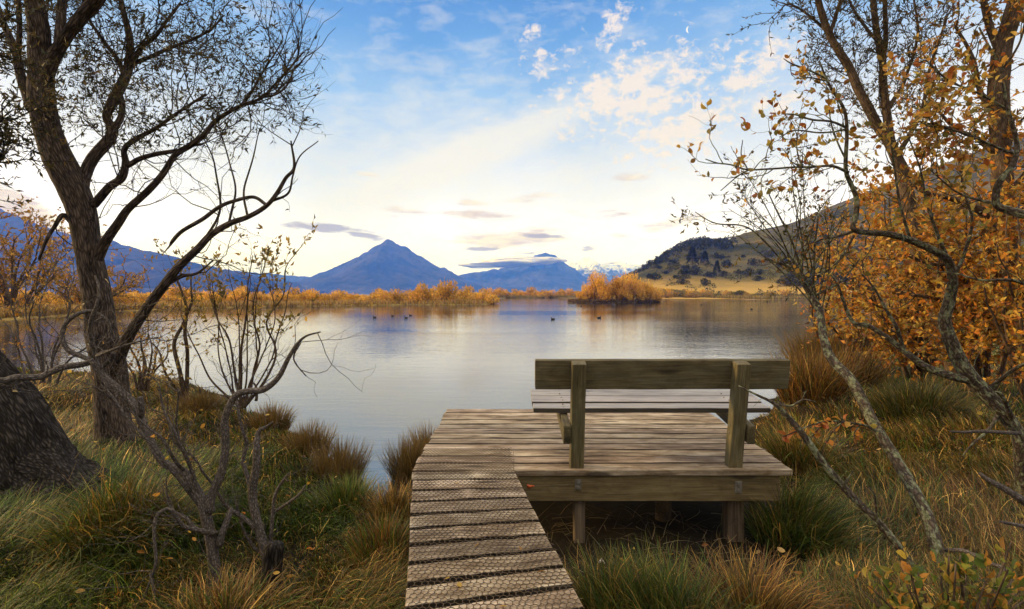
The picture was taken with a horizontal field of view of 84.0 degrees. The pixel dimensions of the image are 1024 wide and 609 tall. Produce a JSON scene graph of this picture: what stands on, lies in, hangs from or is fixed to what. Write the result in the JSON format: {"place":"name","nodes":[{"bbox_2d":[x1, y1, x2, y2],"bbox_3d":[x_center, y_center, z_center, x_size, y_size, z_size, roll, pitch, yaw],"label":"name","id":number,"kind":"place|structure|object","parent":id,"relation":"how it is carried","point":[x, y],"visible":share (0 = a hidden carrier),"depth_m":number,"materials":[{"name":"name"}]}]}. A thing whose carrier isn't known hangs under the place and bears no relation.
{"place":"outdoors","nodes":[
{"label":"outdoors","id":0,"kind":"place"},
{"bbox_2d":[0,208,331,294],"bbox_3d":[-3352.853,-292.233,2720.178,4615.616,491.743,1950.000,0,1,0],"label":"mountain","id":1,"kind":"structure","parent":0,"point":[132,266],"depth_m":2475.54,"materials":[{"name":"blue stone"}]},
{"bbox_2d":[223,269,309,281],"bbox_3d":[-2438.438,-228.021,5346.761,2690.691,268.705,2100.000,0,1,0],"label":"mountain","id":2,"kind":"structure","parent":0,"point":[293,278],"depth_m":5212.41,"materials":[{"name":"blue stone"}]},
{"bbox_2d":[227,239,493,293],"bbox_3d":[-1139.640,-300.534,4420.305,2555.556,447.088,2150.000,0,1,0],"label":"mountain","id":3,"kind":"structure","parent":0,"point":[388,265],"depth_m":3946.78,"materials":[{"name":"blue stone"}]},
{"bbox_2d":[0,298,978,499],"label":"water","id":4,"kind":"structure","parent":0,"point":[431,363],"depth_m":18.90,"materials":[{"name":"grey liquid"}]},
{"bbox_2d":[0,298,492,317],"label":"reeds","id":5,"kind":"object","parent":4,"relation":"in","point":[4,313],"visible":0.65,"depth_m":78.53,"materials":[{"name":"orange plant"}]},
{"bbox_2d":[567,298,656,302],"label":"sedge","id":6,"kind":"object","parent":4,"relation":"on","point":[574,300],"visible":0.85,"depth_m":117.97,"materials":[{"name":"brown plant"}]},
{"bbox_2d":[0,294,1023,608],"bbox_3d":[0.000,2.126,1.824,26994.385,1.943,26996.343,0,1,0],"label":"ground","id":7,"kind":"structure","parent":0,"point":[676,528],"depth_m":4.12,"materials":[{"name":"green plant"}]},
{"bbox_2d":[0,288,29,305],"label":"shrub","id":8,"kind":"object","parent":7,"relation":"on","point":[21,296],"visible":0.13,"depth_m":48.04,"materials":[{"name":"orange plant"}]},
{"bbox_2d":[0,196,106,308],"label":"shrub","id":9,"kind":"object","parent":7,"relation":"on","point":[13,251],"visible":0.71,"depth_m":43.13,"materials":[{"name":"brown plant"}]},
{"bbox_2d":[0,0,119,509],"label":"willow","id":10,"kind":"object","parent":7,"relation":"on","point":[35,443],"visible":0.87,"depth_m":4.48,"materials":[{"name":"brown plant"}]},
{"bbox_2d":[0,206,134,388],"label":"shrub","id":11,"kind":"object","parent":7,"relation":"on","point":[54,352],"visible":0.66,"depth_m":9.53,"materials":[{"name":"brown twig bark"},{"name":"leaf"}]},
{"bbox_2d":[19,242,149,303],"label":"shrub","id":12,"kind":"object","parent":7,"relation":"on","point":[123,288],"visible":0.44,"depth_m":56.16,"materials":[{"name":"brown plant"}]},
{"bbox_2d":[1,453,234,575],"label":"tussock","id":13,"kind":"object","parent":7,"relation":"on","point":[100,517],"visible":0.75,"depth_m":3.47,"materials":[{"name":"green plant"}]},
{"bbox_2d":[114,292,140,303],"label":"shrub","id":14,"kind":"object","parent":7,"relation":"on","point":[126,299],"visible":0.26,"depth_m":64.23,"materials":[{"name":"orange plant"}]},
{"bbox_2d":[70,478,204,555],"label":"tussock","id":15,"kind":"object","parent":7,"relation":"on","point":[136,535],"visible":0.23,"depth_m":3.49,"materials":[{"name":"green plant"}]},
{"bbox_2d":[128,289,149,302],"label":"shrub","id":16,"kind":"object","parent":7,"relation":"on","point":[141,298],"visible":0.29,"depth_m":68.40,"materials":[{"name":"orange plant"}]},
{"bbox_2d":[114,302,181,393],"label":"shrub","id":17,"kind":"object","parent":7,"relation":"on","point":[146,385],"visible":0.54,"depth_m":8.99,"materials":[{"name":"brown plant"}]},
{"bbox_2d":[0,0,339,450],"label":"willow","id":18,"kind":"object","parent":7,"relation":"on","point":[72,180],"visible":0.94,"depth_m":5.80,"materials":[{"name":"brown plant"}]},
{"bbox_2d":[160,286,190,299],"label":"shrub","id":19,"kind":"object","parent":7,"relation":"on","point":[169,291],"visible":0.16,"depth_m":83.16,"materials":[{"name":"orange plant"}]},
{"bbox_2d":[140,238,226,402],"bbox_3d":[-4.860,0.336,8.148,1.056,2.580,1.211,0,1,18],"label":"sapling","id":20,"kind":"object","parent":7,"relation":"on","point":[180,378],"visible":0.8,"depth_m":8.19,"materials":[{"name":"brown plant"}]},
{"bbox_2d":[0,258,375,608],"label":"shrub","id":21,"kind":"object","parent":7,"relation":"on","point":[189,484],"visible":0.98,"depth_m":3.10,"materials":[{"name":"grey plant"}]},
{"bbox_2d":[168,384,227,416],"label":"tussock","id":22,"kind":"object","parent":7,"relation":"on","point":[205,402],"visible":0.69,"depth_m":7.80,"materials":[{"name":"brown plant"}]},
{"bbox_2d":[202,292,230,301],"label":"shrub","id":23,"kind":"object","parent":7,"relation":"on","point":[208,298],"visible":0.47,"depth_m":78.72,"materials":[{"name":"orange plant"}]},
{"bbox_2d":[130,551,329,608],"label":"tussock","id":24,"kind":"object","parent":7,"relation":"on","point":[223,591],"visible":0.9,"depth_m":2.85,"materials":[{"name":"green plant"}]},
{"bbox_2d":[142,355,333,559],"bbox_3d":[-1.492,0.957,3.151,1.041,1.322,0.618,0,1,20],"label":"shrub","id":25,"kind":"object","parent":7,"relation":"on","point":[256,525],"visible":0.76,"depth_m":3.22,"materials":[{"name":"grey plant"}]},
{"bbox_2d":[229,287,250,301],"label":"shrub","id":26,"kind":"object","parent":7,"relation":"on","point":[237,296],"visible":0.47,"depth_m":81.20,"materials":[{"name":"orange plant"}]},
{"bbox_2d":[167,214,317,411],"bbox_3d":[-3.728,0.150,7.958,1.915,2.912,1.416,-1,1,-30],"label":"shrub","id":27,"kind":"object","parent":7,"relation":"on","point":[241,400],"visible":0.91,"depth_m":8.01,"materials":[{"name":"brown plant"}]},
{"bbox_2d":[242,399,301,432],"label":"tussock","id":28,"kind":"object","parent":7,"relation":"on","point":[283,422],"visible":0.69,"depth_m":7.11,"materials":[{"name":"brown plant"}]},
{"bbox_2d":[260,540,283,597],"bbox_3d":[-1.278,1.409,3.025,0.132,0.305,0.116,0,1,0],"label":"stump","id":29,"kind":"object","parent":7,"relation":"on","point":[273,553],"visible":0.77,"depth_m":2.98,"materials":[{"name":"brown wood"}]},
{"bbox_2d":[272,292,289,301],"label":"shrub","id":30,"kind":"object","parent":7,"relation":"on","point":[279,297],"visible":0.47,"depth_m":87.88,"materials":[{"name":"orange plant"}]},
{"bbox_2d":[284,286,299,295],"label":"shrub","id":31,"kind":"object","parent":7,"relation":"on","point":[293,292],"visible":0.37,"depth_m":104.75,"materials":[{"name":"orange plant"}]},
{"bbox_2d":[286,291,309,300],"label":"shrub","id":32,"kind":"object","parent":7,"relation":"on","point":[302,296],"visible":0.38,"depth_m":93.01,"materials":[{"name":"orange plant"}]},
{"bbox_2d":[272,416,340,459],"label":"tussock","id":33,"kind":"object","parent":7,"relation":"on","point":[303,442],"visible":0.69,"depth_m":6.01,"materials":[{"name":"brown plant"}]},
{"bbox_2d":[303,288,319,301],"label":"shrub","id":34,"kind":"object","parent":7,"relation":"on","point":[310,294],"visible":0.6,"depth_m":93.14,"materials":[{"name":"orange plant"}]},
{"bbox_2d":[317,290,347,300],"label":"shrub","id":35,"kind":"object","parent":7,"relation":"on","point":[333,295],"visible":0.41,"depth_m":94.37,"materials":[{"name":"orange plant"}]},
{"bbox_2d":[301,434,379,483],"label":"tussock","id":36,"kind":"object","parent":7,"relation":"on","point":[342,462],"visible":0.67,"depth_m":5.31,"materials":[{"name":"brown plant"}]},
{"bbox_2d":[301,467,391,522],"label":"tussock","id":37,"kind":"object","parent":7,"relation":"on","point":[350,488],"visible":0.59,"depth_m":4.30,"materials":[{"name":"green plant"}]},
{"bbox_2d":[357,294,380,301],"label":"shrub","id":38,"kind":"object","parent":7,"relation":"on","point":[374,297],"visible":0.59,"depth_m":95.63,"materials":[{"name":"orange plant"}]},
{"bbox_2d":[329,506,409,580],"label":"tussock","id":39,"kind":"object","parent":7,"relation":"on","point":[397,536],"visible":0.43,"depth_m":3.36,"materials":[{"name":"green plant"}]},
{"bbox_2d":[346,472,411,531],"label":"tussock","id":40,"kind":"object","parent":7,"relation":"on","point":[399,500],"visible":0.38,"depth_m":3.99,"materials":[{"name":"brown plant"}]},
{"bbox_2d":[377,289,391,300],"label":"shrub","id":41,"kind":"object","parent":7,"relation":"on","point":[383,294],"visible":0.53,"depth_m":100.55,"materials":[{"name":"orange plant"}]},
{"bbox_2d":[387,287,403,303],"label":"shrub","id":42,"kind":"object","parent":7,"relation":"on","point":[395,295],"visible":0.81,"depth_m":95.83,"materials":[{"name":"orange plant"}]},
{"bbox_2d":[376,430,429,483],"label":"tussock","id":43,"kind":"object","parent":7,"relation":"on","point":[405,462],"visible":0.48,"depth_m":5.37,"materials":[{"name":"brown plant"}]},
{"bbox_2d":[396,419,437,456],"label":"tussock","id":44,"kind":"object","parent":7,"relation":"on","point":[426,437],"visible":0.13,"depth_m":6.18,"materials":[{"name":"brown plant"}]},
{"bbox_2d":[407,286,426,302],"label":"shrub","id":45,"kind":"object","parent":7,"relation":"on","point":[413,294],"visible":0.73,"depth_m":97.57,"materials":[{"name":"orange plant"}]},
{"bbox_2d":[414,281,436,303],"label":"shrub","id":46,"kind":"object","parent":7,"relation":"on","point":[427,292],"visible":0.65,"depth_m":97.67,"materials":[{"name":"orange plant"}]},
{"bbox_2d":[434,277,458,300],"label":"shrub","id":47,"kind":"object","parent":7,"relation":"on","point":[445,291],"visible":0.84,"depth_m":100.36,"materials":[{"name":"orange plant"}]},
{"bbox_2d":[447,291,475,301],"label":"shrub","id":48,"kind":"object","parent":7,"relation":"on","point":[459,296],"visible":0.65,"depth_m":98.74,"materials":[{"name":"orange plant"}]},
{"bbox_2d":[456,285,474,294],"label":"shrub","id":49,"kind":"object","parent":7,"relation":"on","point":[465,291],"visible":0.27,"depth_m":107.71,"materials":[{"name":"orange plant"}]},
{"bbox_2d":[476,291,499,303],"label":"shrub","id":50,"kind":"object","parent":7,"relation":"on","point":[492,298],"visible":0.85,"depth_m":103.16,"materials":[{"name":"orange plant"}]},
{"bbox_2d":[484,287,500,295],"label":"shrub","id":51,"kind":"object","parent":7,"relation":"on","point":[497,292],"visible":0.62,"depth_m":266.76,"materials":[{"name":"brown plant"}]},
{"bbox_2d":[404,470,584,608],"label":"boardwalk","id":52,"kind":"structure","parent":7,"relation":"on","point":[492,513],"depth_m":2.65,"materials":[{"name":"wood"}]},
{"bbox_2d":[581,282,595,299],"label":"willow","id":53,"kind":"object","parent":7,"relation":"on","point":[585,288],"visible":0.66,"depth_m":120.17,"materials":[{"name":"brown plant"}]},
{"bbox_2d":[586,270,608,301],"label":"willow","id":54,"kind":"object","parent":7,"relation":"on","point":[594,282],"visible":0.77,"depth_m":118.89,"materials":[{"name":"brown plant"}]},
{"bbox_2d":[413,409,792,542],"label":"viewing platform","id":55,"kind":"structure","parent":7,"relation":"on","point":[662,460],"depth_m":4.11,"materials":[{"name":"wood"}]},
{"bbox_2d":[531,358,789,467],"bbox_3d":[1.015,0.743,4.114,1.737,0.758,0.725,0,1,0],"label":"bench","id":56,"kind":"object","parent":55,"relation":"on","point":[577,389],"visible":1,"depth_m":3.86,"materials":[{"name":"wood"}]},
{"bbox_2d":[596,284,611,302],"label":"willow","id":57,"kind":"object","parent":7,"relation":"on","point":[607,295],"visible":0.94,"depth_m":117.34,"materials":[{"name":"orange plant"}]},
{"bbox_2d":[609,272,631,298],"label":"willow","id":58,"kind":"object","parent":7,"relation":"on","point":[617,283],"visible":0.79,"depth_m":118.46,"materials":[{"name":"orange plant"}]},
{"bbox_2d":[616,286,632,302],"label":"willow","id":59,"kind":"object","parent":7,"relation":"on","point":[620,292],"visible":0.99,"depth_m":117.52,"materials":[{"name":"orange plant"}]},
{"bbox_2d":[559,540,694,608],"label":"tussock","id":60,"kind":"object","parent":7,"relation":"on","point":[581,579],"visible":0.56,"depth_m":2.88,"materials":[{"name":"green plant"}]},
{"bbox_2d":[619,271,641,299],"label":"willow","id":61,"kind":"object","parent":7,"relation":"on","point":[632,279],"visible":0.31,"depth_m":121.15,"materials":[{"name":"orange plant"}]},
{"bbox_2d":[629,280,650,302],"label":"willow","id":62,"kind":"object","parent":7,"relation":"on","point":[634,288],"visible":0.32,"depth_m":119.50,"materials":[{"name":"orange plant"}]},
{"bbox_2d":[635,281,648,302],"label":"willow","id":63,"kind":"object","parent":7,"relation":"on","point":[641,295],"visible":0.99,"depth_m":117.64,"materials":[{"name":"orange plant"}]},
{"bbox_2d":[636,280,661,302],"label":"willow","id":64,"kind":"object","parent":7,"relation":"on","point":[650,289],"visible":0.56,"depth_m":118.90,"materials":[{"name":"orange plant"}]},
{"bbox_2d":[652,289,663,302],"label":"willow","id":65,"kind":"object","parent":7,"relation":"on","point":[659,299],"visible":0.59,"depth_m":121.18,"materials":[{"name":"orange plant"}]},
{"bbox_2d":[660,287,672,297],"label":"shrub","id":66,"kind":"object","parent":7,"relation":"on","point":[666,292],"visible":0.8,"depth_m":198.67,"materials":[{"name":"orange plant"}]},
{"bbox_2d":[572,532,775,608],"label":"tussock","id":67,"kind":"object","parent":7,"relation":"on","point":[664,593],"visible":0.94,"depth_m":2.77,"materials":[{"name":"green plant"}]},
{"bbox_2d":[680,290,693,297],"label":"shrub","id":68,"kind":"object","parent":7,"relation":"on","point":[686,295],"visible":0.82,"depth_m":201.92,"materials":[{"name":"orange plant"}]},
{"bbox_2d":[495,291,897,299],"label":"meadow grass","id":69,"kind":"structure","parent":7,"relation":"on","point":[740,296],"depth_m":195.43,"materials":[{"name":"plant"}]},
{"bbox_2d":[541,503,868,601],"bbox_3d":[1.038,1.619,3.572,2.256,0.221,2.081,0,1,0],"label":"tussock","id":70,"kind":"object","parent":7,"relation":"on","point":[656,540],"visible":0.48,"depth_m":3.89,"materials":[{"name":"brown plant"}]},
{"bbox_2d":[663,533,864,608],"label":"tussock","id":71,"kind":"object","parent":7,"relation":"on","point":[781,595],"visible":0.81,"depth_m":2.91,"materials":[{"name":"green plant"}]},
{"bbox_2d":[776,289,796,296],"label":"shrub","id":72,"kind":"object","parent":7,"relation":"on","point":[787,292],"visible":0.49,"depth_m":185.56,"materials":[{"name":"orange plant"}]},
{"bbox_2d":[755,414,857,470],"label":"tussock","id":73,"kind":"object","parent":7,"relation":"on","point":[791,452],"visible":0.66,"depth_m":5.44,"materials":[{"name":"green plant"}]},
{"bbox_2d":[669,106,946,565],"bbox_3d":[2.119,-0.001,4.571,1.697,3.316,1.997,0,1,17],"label":"sapling","id":74,"kind":"object","parent":7,"relation":"on","point":[926,515],"visible":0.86,"depth_m":4.61,"materials":[{"name":"grey plant"}]},
{"bbox_2d":[712,462,907,567],"bbox_3d":[1.923,1.388,3.894,1.137,0.673,1.178,-1,1,-26],"label":"tussock","id":75,"kind":"object","parent":7,"relation":"on","point":[800,522],"visible":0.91,"depth_m":3.75,"materials":[{"name":"green plant"}]},
{"bbox_2d":[753,340,874,404],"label":"tussock","id":76,"kind":"object","parent":7,"relation":"on","point":[817,381],"visible":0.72,"depth_m":8.45,"materials":[{"name":"brown plant"}]},
{"bbox_2d":[732,383,914,566],"bbox_3d":[1.899,1.073,3.430,1.099,1.179,0.150,0,1,15],"label":"fallen branch","id":77,"kind":"object","parent":7,"relation":"on","point":[881,526],"visible":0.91,"depth_m":3.43,"materials":[{"name":"wood"}]},
{"bbox_2d":[771,319,879,364],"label":"tussock","id":78,"kind":"object","parent":7,"relation":"on","point":[798,340],"visible":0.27,"depth_m":11.83,"materials":[{"name":"brown plant"}]},
{"bbox_2d":[783,337,904,390],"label":"tussock","id":79,"kind":"object","parent":7,"relation":"on","point":[864,370],"visible":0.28,"depth_m":9.19,"materials":[{"name":"brown plant"}]},
{"bbox_2d":[676,40,1023,494],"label":"alder","id":80,"kind":"object","parent":7,"relation":"on","point":[997,406],"visible":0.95,"depth_m":4.21,"materials":[{"name":"orange plant"}]},
{"bbox_2d":[726,0,977,386],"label":"willow","id":81,"kind":"object","parent":7,"relation":"on","point":[881,47],"visible":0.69,"depth_m":9.48,"materials":[{"name":"brown plant"}]},
{"bbox_2d":[793,235,924,373],"bbox_3d":[7.168,0.236,11.262,2.562,3.086,3.811,1,1,40],"label":"shrub","id":82,"kind":"object","parent":7,"relation":"on","point":[885,293],"visible":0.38,"depth_m":10.92,"materials":[{"name":"brown plant"}]},
{"bbox_2d":[794,160,991,343],"bbox_3d":[12.288,-1.044,17.508,7.501,5.813,4.278,-1,1,-28],"label":"shrub","id":83,"kind":"object","parent":7,"relation":"on","point":[865,224],"visible":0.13,"depth_m":16.73,"materials":[{"name":"brown plant"}]},
{"bbox_2d":[815,128,992,382],"bbox_3d":[7.242,-0.811,10.299,3.086,4.996,2.766,0,1,-18],"label":"shrub","id":84,"kind":"object","parent":7,"relation":"on","point":[911,343],"visible":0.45,"depth_m":10.38,"materials":[{"name":"brown plant"}]},
{"bbox_2d":[848,371,988,424],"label":"tussock","id":85,"kind":"object","parent":7,"relation":"on","point":[925,400],"visible":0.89,"depth_m":7.01,"materials":[{"name":"green plant"}]},
{"bbox_2d":[815,0,1023,391],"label":"willow","id":86,"kind":"object","parent":7,"relation":"on","point":[998,165],"visible":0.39,"depth_m":8.80,"materials":[{"name":"brown plant"}]},
{"bbox_2d":[849,537,1023,608],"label":"shrub","id":87,"kind":"object","parent":7,"relation":"on","point":[999,596],"visible":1,"depth_m":2.71,"materials":[{"name":"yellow plant"}]},
{"bbox_2d":[864,188,1023,399],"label":"shrub","id":88,"kind":"object","parent":7,"relation":"on","point":[985,358],"visible":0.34,"depth_m":8.41,"materials":[{"name":"brown plant"}]},
{"bbox_2d":[866,0,1023,291],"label":"alder","id":89,"kind":"object","parent":7,"relation":"on","point":[949,76],"visible":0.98,"depth_m":4.01,"materials":[{"name":"orange plant"}]},
{"bbox_2d":[931,188,1023,403],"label":"shrub","id":90,"kind":"object","parent":7,"relation":"on","point":[1014,314],"visible":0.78,"depth_m":7.45,"materials":[{"name":"brown plant"}]},
{"bbox_2d":[978,472,1023,505],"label":"fallen branch","id":91,"kind":"object","parent":7,"relation":"on","point":[1016,496],"visible":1,"depth_m":3.61,"materials":[{"name":"wood"}]},
{"bbox_2d":[999,520,1023,527],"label":"fallen branch","id":92,"kind":"object","parent":7,"relation":"on","point":[1013,524],"visible":1,"depth_m":3.34,"materials":[{"name":"grey wood"}]},
{"bbox_2d":[457,256,566,267],"bbox_3d":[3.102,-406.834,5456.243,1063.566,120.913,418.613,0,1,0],"label":"cloud","id":93,"kind":"structure","parent":0,"point":[513,262],"depth_m":5367.18,"materials":[{"name":"white"}]},
{"bbox_2d":[0,0,1023,276],"label":"sky","id":94,"kind":"structure","parent":0,"point":[462,131],"materials":[{"name":"blue"}]},
{"bbox_2d":[6,392,1023,608],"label":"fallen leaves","id":95,"kind":"object","parent":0,"point":[780,549],"depth_m":3.90,"materials":[{"name":"orange plant"}]},
{"bbox_2d":[944,548,1012,581],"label":"fallen branch","id":96,"kind":"object","parent":95,"relation":"on","point":[965,551],"visible":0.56,"depth_m":3.20,"materials":[{"name":"grey wood"}]},
{"bbox_2d":[458,252,606,293],"bbox_3d":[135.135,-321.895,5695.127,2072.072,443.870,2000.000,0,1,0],"label":"mountain","id":97,"kind":"structure","parent":0,"point":[556,276],"depth_m":5343.95,"materials":[{"name":"blue stone"}]},
{"bbox_2d":[568,256,644,284],"bbox_3d":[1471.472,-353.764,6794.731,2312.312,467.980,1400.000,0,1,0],"label":"mountain","id":98,"kind":"structure","parent":0,"point":[586,267],"depth_m":6775.49,"materials":[{"name":"white snow"}]},
{"bbox_2d":[613,137,1023,298],"bbox_3d":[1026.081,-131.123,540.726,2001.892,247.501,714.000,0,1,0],"label":"hill","id":99,"kind":"structure","parent":0,"point":[746,284],"depth_m":371.74,"materials":[{"name":"brown plant"}]},
{"bbox_2d":[627,235,737,278],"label":"woods","id":100,"kind":"object","parent":99,"relation":"on","point":[715,242],"visible":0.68,"depth_m":413.25,"materials":[{"name":"green plant"}]},
{"bbox_2d":[685,246,697,264],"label":"pine tree","id":101,"kind":"object","parent":99,"relation":"on","point":[692,252],"visible":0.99,"depth_m":328.88,"materials":[{"name":"green plant"}]},
{"bbox_2d":[685,264,702,274],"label":"shrub","id":102,"kind":"object","parent":99,"relation":"on","point":[694,270],"visible":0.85,"depth_m":289.88,"materials":[{"name":"green plant"}]},
{"bbox_2d":[700,250,708,263],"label":"pine tree","id":103,"kind":"object","parent":99,"relation":"on","point":[705,253],"visible":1,"depth_m":333.91,"materials":[{"name":"green plant"}]},
{"bbox_2d":[740,267,755,275],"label":"shrub","id":104,"kind":"object","parent":99,"relation":"on","point":[747,272],"visible":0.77,"depth_m":290.94,"materials":[{"name":"green plant"}]},
{"bbox_2d":[747,257,761,264],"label":"shrub","id":105,"kind":"object","parent":99,"relation":"on","point":[752,261],"visible":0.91,"depth_m":329.69,"materials":[{"name":"green plant"}]},
{"bbox_2d":[654,237,905,294],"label":"scrub","id":106,"kind":"object","parent":99,"relation":"on","point":[677,278],"visible":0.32,"depth_m":291.70,"materials":[{"name":"green plant"}]},
{"bbox_2d":[776,274,794,285],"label":"shrub","id":107,"kind":"object","parent":99,"relation":"on","point":[787,282],"visible":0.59,"depth_m":245.32,"materials":[{"name":"green plant"}]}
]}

